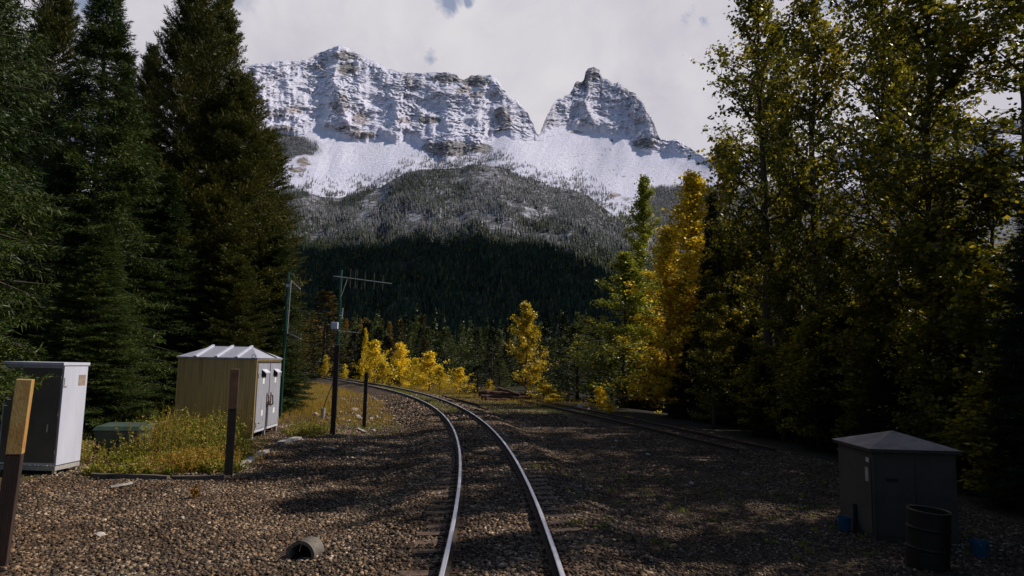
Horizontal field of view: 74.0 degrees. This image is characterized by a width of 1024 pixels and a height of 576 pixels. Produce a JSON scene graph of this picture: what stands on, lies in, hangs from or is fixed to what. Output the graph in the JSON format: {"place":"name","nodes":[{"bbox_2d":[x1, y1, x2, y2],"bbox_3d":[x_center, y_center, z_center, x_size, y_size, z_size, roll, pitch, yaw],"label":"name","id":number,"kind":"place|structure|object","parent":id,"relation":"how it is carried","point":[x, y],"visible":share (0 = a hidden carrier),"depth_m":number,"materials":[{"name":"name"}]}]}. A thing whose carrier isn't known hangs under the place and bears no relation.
{"place":"outdoors","nodes":[
{"label":"outdoors","id":0,"kind":"place"},
{"bbox_2d":[0,376,1023,575],"bbox_3d":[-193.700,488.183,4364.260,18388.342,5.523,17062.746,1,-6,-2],"label":"ground","id":1,"kind":"structure","parent":0,"point":[794,447],"depth_m":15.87,"materials":[{"name":"gravel"}]},
{"bbox_2d":[0,379,34,566],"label":"timber post","id":2,"kind":"object","parent":1,"relation":"on","point":[17,437],"visible":1,"depth_m":10.01,"materials":[{"name":"yellow paint"}]},
{"bbox_2d":[0,0,59,407],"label":"spruce tree","id":3,"kind":"object","parent":1,"relation":"on","point":[7,386],"visible":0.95,"depth_m":13.38,"materials":[{"name":"green plant"}]},
{"bbox_2d":[0,0,72,464],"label":"spruce tree","id":4,"kind":"object","parent":1,"relation":"on","point":[6,353],"visible":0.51,"depth_m":20.76,"materials":[{"name":"green plant"}]},
{"bbox_2d":[0,118,83,405],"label":"spruce tree","id":5,"kind":"object","parent":1,"relation":"on","point":[35,259],"visible":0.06,"depth_m":29.43,"materials":[{"name":"green plant"}]},
{"bbox_2d":[0,361,89,473],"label":"equipment cabinet","id":6,"kind":"object","parent":1,"relation":"on","point":[55,431],"visible":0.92,"depth_m":17.65,"materials":[{"name":"metal"}]},
{"bbox_2d":[6,0,93,279],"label":"pine tree","id":7,"kind":"object","parent":1,"relation":"on","point":[58,20],"visible":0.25,"depth_m":40.02,"materials":[{"name":"plant"}]},
{"bbox_2d":[6,139,113,412],"bbox_3d":[-22.642,-0.103,33.134,7.071,14.851,7.416,-1,-7,20],"label":"spruce tree","id":8,"kind":"object","parent":1,"relation":"on","point":[81,212],"visible":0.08,"depth_m":33.25,"materials":[{"name":"green plant"}]},
{"bbox_2d":[0,223,167,435],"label":"spruce tree","id":9,"kind":"object","parent":1,"relation":"on","point":[111,378],"visible":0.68,"depth_m":27.72,"materials":[{"name":"green plant"}]},
{"bbox_2d":[2,0,182,421],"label":"spruce tree","id":10,"kind":"object","parent":1,"relation":"on","point":[101,36],"visible":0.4,"depth_m":33.30,"materials":[{"name":"green plant"}]},
{"bbox_2d":[92,422,154,455],"bbox_3d":[-12.219,4.786,21.385,1.452,1.020,1.112,2,-6,-7],"label":"utility box","id":11,"kind":"object","parent":1,"relation":"on","point":[107,432],"visible":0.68,"depth_m":20.91,"materials":[{"name":"green paint"}]},
{"bbox_2d":[90,473,169,479],"bbox_3d":[-9.640,4.777,17.133,2.000,0.177,0.135,1,-6,3],"label":"timber plank","id":12,"kind":"object","parent":1,"relation":"on","point":[127,476],"visible":0.63,"depth_m":17.09,"materials":[{"name":"wood"}]},
{"bbox_2d":[105,41,171,275],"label":"pine tree","id":13,"kind":"object","parent":1,"relation":"on","point":[142,86],"visible":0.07,"depth_m":46.33,"materials":[{"name":"plant"}]},
{"bbox_2d":[113,167,213,419],"bbox_3d":[-18.520,0.563,36.487,6.871,14.387,7.206,-1,-7,23],"label":"spruce tree","id":14,"kind":"object","parent":1,"relation":"on","point":[176,326],"visible":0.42,"depth_m":35.90,"materials":[{"name":"green plant"}]},
{"bbox_2d":[115,0,253,368],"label":"pine tree","id":15,"kind":"object","parent":1,"relation":"on","point":[188,51],"visible":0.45,"depth_m":39.65,"materials":[{"name":"plant"}]},
{"bbox_2d":[172,474,224,480],"bbox_3d":[-7.935,4.825,17.196,1.212,0.173,0.138,3,-7,-15],"label":"timber plank","id":16,"kind":"object","parent":1,"relation":"on","point":[202,477],"visible":0.67,"depth_m":17.17,"materials":[{"name":"wood"}]},
{"bbox_2d":[160,0,255,288],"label":"pine tree","id":17,"kind":"object","parent":1,"relation":"on","point":[231,21],"visible":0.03,"depth_m":44.92,"materials":[{"name":"plant"}]},
{"bbox_2d":[80,399,339,475],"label":"weeds","id":18,"kind":"object","parent":1,"relation":"on","point":[125,460],"visible":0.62,"depth_m":19.98,"materials":[{"name":"green plant"}]},
{"bbox_2d":[174,344,282,438],"bbox_3d":[-11.433,4.229,27.814,3.230,3.784,3.642,2,-6,-3],"label":"signal shelter","id":19,"kind":"object","parent":1,"relation":"on","point":[203,378],"visible":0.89,"depth_m":26.22,"materials":[{"name":"brown metal"}]},
{"bbox_2d":[254,364,270,432],"bbox_3d":[-9.878,4.349,27.082,0.197,2.650,1.520,2,-6,-3],"label":"door","id":20,"kind":"structure","parent":19,"relation":"in","point":[262,403],"depth_m":26.99,"materials":[{"name":"grey metal"}]},
{"bbox_2d":[266,364,281,428],"bbox_3d":[-9.971,4.528,28.703,0.197,2.650,1.550,2,-6,-3],"label":"door","id":21,"kind":"structure","parent":19,"relation":"in","point":[275,369],"depth_m":28.61,"materials":[{"name":"grey metal"}]},
{"bbox_2d":[224,369,239,475],"bbox_3d":[-7.470,3.718,18.091,0.216,3.108,0.216,4,-7,-22],"label":"timber post","id":22,"kind":"object","parent":1,"relation":"on","point":[231,421],"visible":0.77,"depth_m":18.01,"materials":[{"name":"wood"}]},
{"bbox_2d":[181,253,288,363],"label":"pine tree","id":23,"kind":"object","parent":1,"relation":"on","point":[231,279],"visible":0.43,"depth_m":36.83,"materials":[{"name":"plant"}]},
{"bbox_2d":[162,64,309,391],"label":"pine tree","id":24,"kind":"object","parent":1,"relation":"on","point":[244,106],"visible":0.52,"depth_m":40.02,"materials":[{"name":"plant"}]},
{"bbox_2d":[224,125,320,396],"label":"pine tree","id":25,"kind":"object","parent":1,"relation":"on","point":[280,182],"visible":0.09,"depth_m":44.04,"materials":[{"name":"plant"}]},
{"bbox_2d":[236,224,317,412],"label":"spruce tree","id":26,"kind":"object","parent":1,"relation":"on","point":[291,400],"visible":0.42,"depth_m":40.09,"materials":[{"name":"green plant"}]},
{"bbox_2d":[279,272,300,417],"bbox_3d":[-11.366,3.077,35.016,0.961,7.827,0.232,1,-6,-2],"label":"antenna mast","id":27,"kind":"object","parent":1,"relation":"on","point":[286,313],"visible":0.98,"depth_m":35.07,"materials":[{"name":"metal"}]},
{"bbox_2d":[285,536,323,559],"bbox_3d":[-3.285,4.223,10.819,0.474,0.483,0.455,0,-6,7],"label":"culvert pipe","id":28,"kind":"object","parent":1,"relation":"on","point":[313,545],"visible":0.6,"depth_m":10.78,"materials":[{"name":"concrete"}]},
{"bbox_2d":[296,289,352,378],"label":"spruce tree","id":29,"kind":"object","parent":1,"relation":"on","point":[326,297],"visible":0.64,"depth_m":110.14,"materials":[{"name":"green plant"}]},
{"bbox_2d":[330,345,339,434],"bbox_3d":[-7.461,4.414,28.589,0.210,4.070,0.210,3,-7,-14],"label":"timber post","id":30,"kind":"object","parent":1,"relation":"on","point":[334,390],"visible":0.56,"depth_m":28.50,"materials":[{"name":"wood"}]},
{"bbox_2d":[346,328,361,378],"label":"spruce tree","id":31,"kind":"object","parent":1,"relation":"on","point":[354,337],"visible":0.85,"depth_m":110.47,"materials":[{"name":"green plant"}]},
{"bbox_2d":[331,270,391,414],"bbox_3d":[-7.551,2.960,33.663,2.900,7.912,0.445,1,-6,-2],"label":"antenna mast","id":32,"kind":"object","parent":1,"relation":"on","point":[336,325],"visible":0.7,"depth_m":33.87,"materials":[{"name":"metal"}]},
{"bbox_2d":[362,372,367,427],"bbox_3d":[-6.816,5.355,31.535,0.170,2.899,0.170,2,-6,-8],"label":"timber post","id":33,"kind":"object","parent":1,"relation":"on","point":[365,400],"visible":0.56,"depth_m":31.47,"materials":[{"name":"wood"}]},
{"bbox_2d":[134,379,605,473],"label":"dry grass","id":34,"kind":"structure","parent":1,"relation":"on","point":[184,460],"depth_m":35.30,"materials":[{"name":"plant"}]},
{"bbox_2d":[346,339,398,382],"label":"aspen bush","id":35,"kind":"object","parent":1,"relation":"on","point":[375,351],"visible":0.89,"depth_m":84.61,"materials":[{"name":"yellow plant"}]},
{"bbox_2d":[371,361,397,384],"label":"aspen bush","id":36,"kind":"object","parent":1,"relation":"on","point":[382,366],"visible":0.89,"depth_m":80.79,"materials":[{"name":"yellow plant"}]},
{"bbox_2d":[375,342,420,386],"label":"aspen bush","id":37,"kind":"object","parent":1,"relation":"on","point":[402,351],"visible":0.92,"depth_m":78.70,"materials":[{"name":"yellow plant"}]},
{"bbox_2d":[399,357,424,388],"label":"aspen bush","id":38,"kind":"object","parent":1,"relation":"on","point":[414,363],"visible":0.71,"depth_m":74.75,"materials":[{"name":"yellow plant"}]},
{"bbox_2d":[410,328,427,384],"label":"spruce tree","id":39,"kind":"object","parent":1,"relation":"on","point":[420,338],"visible":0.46,"depth_m":88.67,"materials":[{"name":"green plant"}]},
{"bbox_2d":[396,351,455,390],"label":"aspen bush","id":40,"kind":"object","parent":1,"relation":"on","point":[429,357],"visible":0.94,"depth_m":70.94,"materials":[{"name":"yellow plant"}]},
{"bbox_2d":[428,367,450,390],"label":"aspen bush","id":41,"kind":"object","parent":1,"relation":"on","point":[440,376],"visible":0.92,"depth_m":69.01,"materials":[{"name":"yellow plant"}]},
{"bbox_2d":[432,327,458,384],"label":"spruce tree","id":42,"kind":"object","parent":1,"relation":"on","point":[446,333],"visible":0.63,"depth_m":97.99,"materials":[{"name":"green plant"}]},
{"bbox_2d":[310,371,591,575],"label":"railway track","id":43,"kind":"structure","parent":1,"relation":"on","point":[549,547],"depth_m":12.96,"materials":[{"name":"metal"}]},
{"bbox_2d":[437,367,476,393],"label":"aspen bush","id":44,"kind":"object","parent":1,"relation":"on","point":[459,370],"visible":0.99,"depth_m":65.17,"materials":[{"name":"yellow plant"}]},
{"bbox_2d":[452,324,468,377],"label":"spruce tree","id":45,"kind":"object","parent":1,"relation":"on","point":[462,328],"visible":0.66,"depth_m":154.24,"materials":[{"name":"green plant"}]},
{"bbox_2d":[469,330,482,382],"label":"spruce tree","id":46,"kind":"object","parent":1,"relation":"on","point":[476,334],"visible":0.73,"depth_m":119.67,"materials":[{"name":"green plant"}]},
{"bbox_2d":[458,364,495,393],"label":"tree","id":47,"kind":"object","parent":1,"relation":"on","point":[478,381],"visible":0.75,"depth_m":67.19,"materials":[{"name":"green plant"}]},
{"bbox_2d":[290,303,689,387],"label":"valley forest","id":48,"kind":"object","parent":1,"relation":"on","point":[469,340],"visible":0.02,"depth_m":165.61,"materials":[{"name":"plant"}]},
{"bbox_2d":[482,328,500,387],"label":"spruce tree","id":49,"kind":"object","parent":1,"relation":"on","point":[491,333],"visible":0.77,"depth_m":102.82,"materials":[{"name":"green plant"}]},
{"bbox_2d":[484,336,502,383],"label":"spruce tree","id":50,"kind":"object","parent":1,"relation":"on","point":[499,357],"visible":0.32,"depth_m":150.50,"materials":[{"name":"green plant"}]},
{"bbox_2d":[484,359,517,390],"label":"spruce tree","id":51,"kind":"object","parent":1,"relation":"on","point":[503,373],"visible":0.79,"depth_m":73.26,"materials":[{"name":"green plant"}]},
{"bbox_2d":[496,344,518,386],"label":"spruce tree","id":52,"kind":"object","parent":1,"relation":"on","point":[507,357],"visible":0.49,"depth_m":114.96,"materials":[{"name":"green plant"}]},
{"bbox_2d":[502,300,558,392],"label":"aspen tree","id":53,"kind":"object","parent":1,"relation":"on","point":[526,355],"visible":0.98,"depth_m":61.65,"materials":[{"name":"yellow plant"}]},
{"bbox_2d":[533,318,556,390],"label":"spruce tree","id":54,"kind":"object","parent":1,"relation":"on","point":[546,324],"visible":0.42,"depth_m":96.16,"materials":[{"name":"green plant"}]},
{"bbox_2d":[522,382,571,400],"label":"aspen bush","id":55,"kind":"object","parent":1,"relation":"on","point":[545,387],"visible":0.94,"depth_m":57.41,"materials":[{"name":"yellow plant"}]},
{"bbox_2d":[538,338,562,388],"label":"spruce tree","id":56,"kind":"object","parent":1,"relation":"on","point":[552,342],"visible":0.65,"depth_m":88.12,"materials":[{"name":"green plant"}]},
{"bbox_2d":[550,312,574,394],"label":"spruce tree","id":57,"kind":"object","parent":1,"relation":"on","point":[564,320],"visible":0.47,"depth_m":83.93,"materials":[{"name":"green plant"}]},
{"bbox_2d":[545,323,617,402],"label":"spruce tree","id":58,"kind":"object","parent":1,"relation":"on","point":[572,331],"visible":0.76,"depth_m":59.81,"materials":[{"name":"green plant"}]},
{"bbox_2d":[582,323,605,390],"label":"spruce tree","id":59,"kind":"object","parent":1,"relation":"on","point":[592,335],"visible":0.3,"depth_m":96.91,"materials":[{"name":"green plant"}]},
{"bbox_2d":[587,386,613,409],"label":"aspen bush","id":60,"kind":"object","parent":1,"relation":"on","point":[599,400],"visible":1,"depth_m":46.69,"materials":[{"name":"yellow plant"}]},
{"bbox_2d":[582,342,627,405],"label":"spruce tree","id":61,"kind":"object","parent":1,"relation":"on","point":[593,397],"visible":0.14,"depth_m":57.73,"materials":[{"name":"green plant"}]},
{"bbox_2d":[557,251,661,408],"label":"aspen tree","id":62,"kind":"object","parent":1,"relation":"on","point":[625,264],"visible":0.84,"depth_m":50.03,"materials":[{"name":"green plant"}]},
{"bbox_2d":[611,352,642,408],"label":"spruce tree","id":63,"kind":"object","parent":1,"relation":"on","point":[622,390],"visible":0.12,"depth_m":53.66,"materials":[{"name":"green plant"}]},
{"bbox_2d":[613,174,677,375],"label":"aspen tree","id":64,"kind":"object","parent":1,"relation":"on","point":[645,193],"visible":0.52,"depth_m":55.36,"materials":[{"name":"green plant"}]},
{"bbox_2d":[518,399,775,453],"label":"siding track","id":65,"kind":"structure","parent":1,"relation":"on","point":[721,446],"depth_m":31.84,"materials":[{"name":"metal"}]},
{"bbox_2d":[601,224,693,414],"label":"aspen tree","id":66,"kind":"object","parent":1,"relation":"on","point":[664,240],"visible":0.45,"depth_m":44.27,"materials":[{"name":"green plant"}]},
{"bbox_2d":[629,329,670,412],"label":"spruce tree","id":67,"kind":"object","parent":1,"relation":"on","point":[646,407],"visible":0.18,"depth_m":51.38,"materials":[{"name":"green plant"}]},
{"bbox_2d":[326,389,979,559],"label":"short grass","id":68,"kind":"structure","parent":1,"relation":"on","point":[801,543],"depth_m":16.56,"materials":[{"name":"plant"}]},
{"bbox_2d":[618,276,709,415],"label":"aspen tree","id":69,"kind":"object","parent":1,"relation":"on","point":[683,307],"visible":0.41,"depth_m":42.24,"materials":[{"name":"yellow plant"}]},
{"bbox_2d":[635,169,741,405],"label":"aspen tree","id":70,"kind":"object","parent":1,"relation":"on","point":[692,190],"visible":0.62,"depth_m":41.99,"materials":[{"name":"yellow plant"}]},
{"bbox_2d":[683,192,736,424],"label":"spruce tree","id":71,"kind":"object","parent":1,"relation":"on","point":[697,343],"visible":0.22,"depth_m":39.44,"materials":[{"name":"green plant"}]},
{"bbox_2d":[682,291,745,427],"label":"aspen tree","id":72,"kind":"object","parent":1,"relation":"on","point":[715,356],"visible":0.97,"depth_m":34.67,"materials":[{"name":"green plant"}]},
{"bbox_2d":[695,130,759,373],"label":"aspen tree","id":73,"kind":"object","parent":1,"relation":"on","point":[720,199],"visible":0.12,"depth_m":44.03,"materials":[{"name":"green plant"}]},
{"bbox_2d":[683,214,774,420],"bbox_3d":[12.782,1.866,38.270,5.870,12.162,6.632,-1,-7,22],"label":"aspen tree","id":74,"kind":"object","parent":1,"relation":"on","point":[722,288],"visible":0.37,"depth_m":38.19,"materials":[{"name":"green plant"}]},
{"bbox_2d":[700,236,762,402],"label":"aspen tree","id":75,"kind":"object","parent":1,"relation":"on","point":[751,264],"visible":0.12,"depth_m":38.25,"materials":[{"name":"green plant"}]},
{"bbox_2d":[732,329,807,441],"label":"spruce tree","id":76,"kind":"object","parent":1,"relation":"on","point":[766,432],"visible":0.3,"depth_m":30.59,"materials":[{"name":"green plant"}]},
{"bbox_2d":[685,0,858,435],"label":"cottonwood tree","id":77,"kind":"object","parent":1,"relation":"on","point":[770,264],"visible":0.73,"depth_m":31.58,"materials":[{"name":"green plant"}]},
{"bbox_2d":[739,273,809,441],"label":"aspen tree","id":78,"kind":"object","parent":1,"relation":"on","point":[773,287],"visible":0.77,"depth_m":29.42,"materials":[{"name":"green plant"}]},
{"bbox_2d":[712,14,852,341],"bbox_3d":[14.496,-3.586,35.867,6.325,22.852,5.933,3,-7,-17],"label":"cottonwood tree","id":79,"kind":"object","parent":1,"relation":"on","point":[754,323],"visible":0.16,"depth_m":35.84,"materials":[{"name":"green plant"}]},
{"bbox_2d":[776,318,843,443],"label":"spruce tree","id":80,"kind":"object","parent":1,"relation":"on","point":[792,414],"depth_m":29.30,"materials":[{"name":"green plant"}]},
{"bbox_2d":[724,0,900,384],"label":"cottonwood tree","id":81,"kind":"object","parent":1,"relation":"on","point":[813,13],"visible":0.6,"depth_m":29.80,"materials":[{"name":"green plant"}]},
{"bbox_2d":[791,222,853,329],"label":"aspen tree","id":82,"kind":"object","parent":1,"relation":"on","point":[829,232],"visible":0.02,"depth_m":33.76,"materials":[{"name":"green plant"}]},
{"bbox_2d":[792,230,884,433],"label":"aspen tree","id":83,"kind":"object","parent":1,"relation":"on","point":[838,244],"visible":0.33,"depth_m":26.83,"materials":[{"name":"green plant"}]},
{"bbox_2d":[836,515,851,531],"bbox_3d":[6.292,4.466,12.876,0.280,0.255,0.280,3,-7,-19],"label":"plastic tub","id":84,"kind":"object","parent":1,"relation":"on","point":[844,523],"visible":0.99,"depth_m":12.79,"materials":[{"name":"plastic"}]},
{"bbox_2d":[814,244,913,438],"bbox_3d":[12.448,2.231,24.053,3.304,7.788,3.732,-4,-8,38],"label":"aspen tree","id":85,"kind":"object","parent":1,"relation":"on","point":[866,338],"visible":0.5,"depth_m":23.86,"materials":[{"name":"green plant"}]},
{"bbox_2d":[818,269,919,433],"bbox_3d":[13.210,2.791,24.234,4.400,6.937,4.114,1,-6,5],"label":"aspen shrub","id":86,"kind":"object","parent":1,"relation":"on","point":[884,308],"visible":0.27,"depth_m":24.03,"materials":[{"name":"green plant"}]},
{"bbox_2d":[756,0,1023,362],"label":"cottonwood tree","id":87,"kind":"object","parent":1,"relation":"on","point":[885,89],"visible":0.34,"depth_m":26.40,"materials":[{"name":"green plant"}]},
{"bbox_2d":[816,15,974,301],"bbox_3d":[18.341,-2.728,32.531,7.465,21.180,8.320,-4,-8,39],"label":"cottonwood tree","id":88,"kind":"object","parent":1,"relation":"on","point":[905,127],"visible":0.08,"depth_m":32.33,"materials":[{"name":"green plant"}]},
{"bbox_2d":[833,430,962,544],"bbox_3d":[7.302,3.751,12.969,1.640,2.030,1.680,1,-6,4],"label":"relay cabinet","id":89,"kind":"object","parent":1,"relation":"on","point":[886,478],"visible":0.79,"depth_m":12.27,"materials":[{"name":"metal"}]},
{"bbox_2d":[796,0,1020,362],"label":"cottonwood tree","id":90,"kind":"object","parent":1,"relation":"on","point":[941,11],"visible":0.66,"depth_m":22.22,"materials":[{"name":"green plant"}]},
{"bbox_2d":[868,213,969,435],"bbox_3d":[13.466,1.674,21.672,4.057,8.466,3.591,3,-7,-17],"label":"aspen tree","id":91,"kind":"object","parent":1,"relation":"on","point":[910,333],"visible":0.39,"depth_m":21.51,"materials":[{"name":"green plant"}]},
{"bbox_2d":[905,505,951,572],"bbox_3d":[6.512,3.913,10.635,0.624,0.878,0.624,4,-4,-2],"label":"steel drum","id":92,"kind":"object","parent":1,"relation":"on","point":[928,538],"visible":1,"depth_m":10.40,"materials":[{"name":"metal"}]},
{"bbox_2d":[840,0,1023,315],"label":"cottonwood tree","id":93,"kind":"object","parent":1,"relation":"on","point":[1010,14],"visible":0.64,"depth_m":20.44,"materials":[{"name":"green plant"}]},
{"bbox_2d":[889,177,1009,357],"bbox_3d":[15.803,0.995,24.444,5.355,11.174,4.740,4,-7,-27],"label":"aspen tree","id":94,"kind":"object","parent":1,"relation":"on","point":[918,308],"visible":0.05,"depth_m":24.55,"materials":[{"name":"green plant"}]},
{"bbox_2d":[910,241,1023,476],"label":"aspen shrub","id":95,"kind":"object","parent":1,"relation":"on","point":[975,286],"visible":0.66,"depth_m":18.20,"materials":[{"name":"green plant"}]},
{"bbox_2d":[917,145,1023,368],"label":"aspen tree","id":96,"kind":"object","parent":1,"relation":"on","point":[980,230],"visible":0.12,"depth_m":21.11,"materials":[{"name":"green plant"}]},
{"bbox_2d":[925,364,1023,502],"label":"aspen shrub","id":97,"kind":"object","parent":1,"relation":"on","point":[972,412],"visible":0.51,"depth_m":15.83,"materials":[{"name":"green plant"}]},
{"bbox_2d":[970,539,989,557],"bbox_3d":[7.782,4.334,11.294,0.280,0.255,0.280,-1,-7,19],"label":"plastic tub","id":98,"kind":"object","parent":1,"relation":"on","point":[980,548],"visible":1,"depth_m":11.21,"materials":[{"name":"plastic"}]},
{"bbox_2d":[944,334,1022,497],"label":"spruce tree","id":99,"kind":"object","parent":1,"relation":"on","point":[960,491],"visible":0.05,"depth_m":17.62,"materials":[{"name":"green plant"}]},
{"bbox_2d":[949,40,1023,212],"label":"cottonwood tree","id":100,"kind":"object","parent":1,"relation":"on","point":[1020,83],"visible":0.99,"depth_m":17.49,"materials":[{"name":"green plant"}]},
{"bbox_2d":[956,192,1023,512],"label":"spruce tree","id":101,"kind":"object","parent":1,"relation":"on","point":[1013,296],"visible":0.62,"depth_m":15.30,"materials":[{"name":"green plant"}]},
{"bbox_2d":[973,186,1023,515],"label":"spruce tree","id":102,"kind":"object","parent":1,"relation":"on","point":[1015,428],"visible":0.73,"depth_m":15.23,"materials":[{"name":"green plant"}]},
{"bbox_2d":[4,0,1023,159],"label":"sky","id":103,"kind":"structure","parent":0,"point":[537,51],"materials":[{"name":"white"}]},
{"bbox_2d":[48,46,1023,290],"bbox_3d":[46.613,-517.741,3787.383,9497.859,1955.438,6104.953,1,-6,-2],"label":"mountain","id":104,"kind":"structure","parent":0,"point":[350,112],"depth_m":3585.52,"materials":[{"name":"snow"}]},
{"bbox_2d":[282,164,815,336],"bbox_3d":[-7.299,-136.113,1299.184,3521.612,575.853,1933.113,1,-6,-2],"label":"hill","id":105,"kind":"structure","parent":0,"point":[527,212],"depth_m":1532.08,"materials":[{"name":"plant"}]},
{"bbox_2d":[250,134,853,354],"bbox_3d":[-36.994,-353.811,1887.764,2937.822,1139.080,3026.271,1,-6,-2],"label":"hillside forest","id":106,"kind":"object","parent":105,"relation":"on","point":[449,275],"visible":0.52,"depth_m":1196.47,"materials":[{"name":"plant"}]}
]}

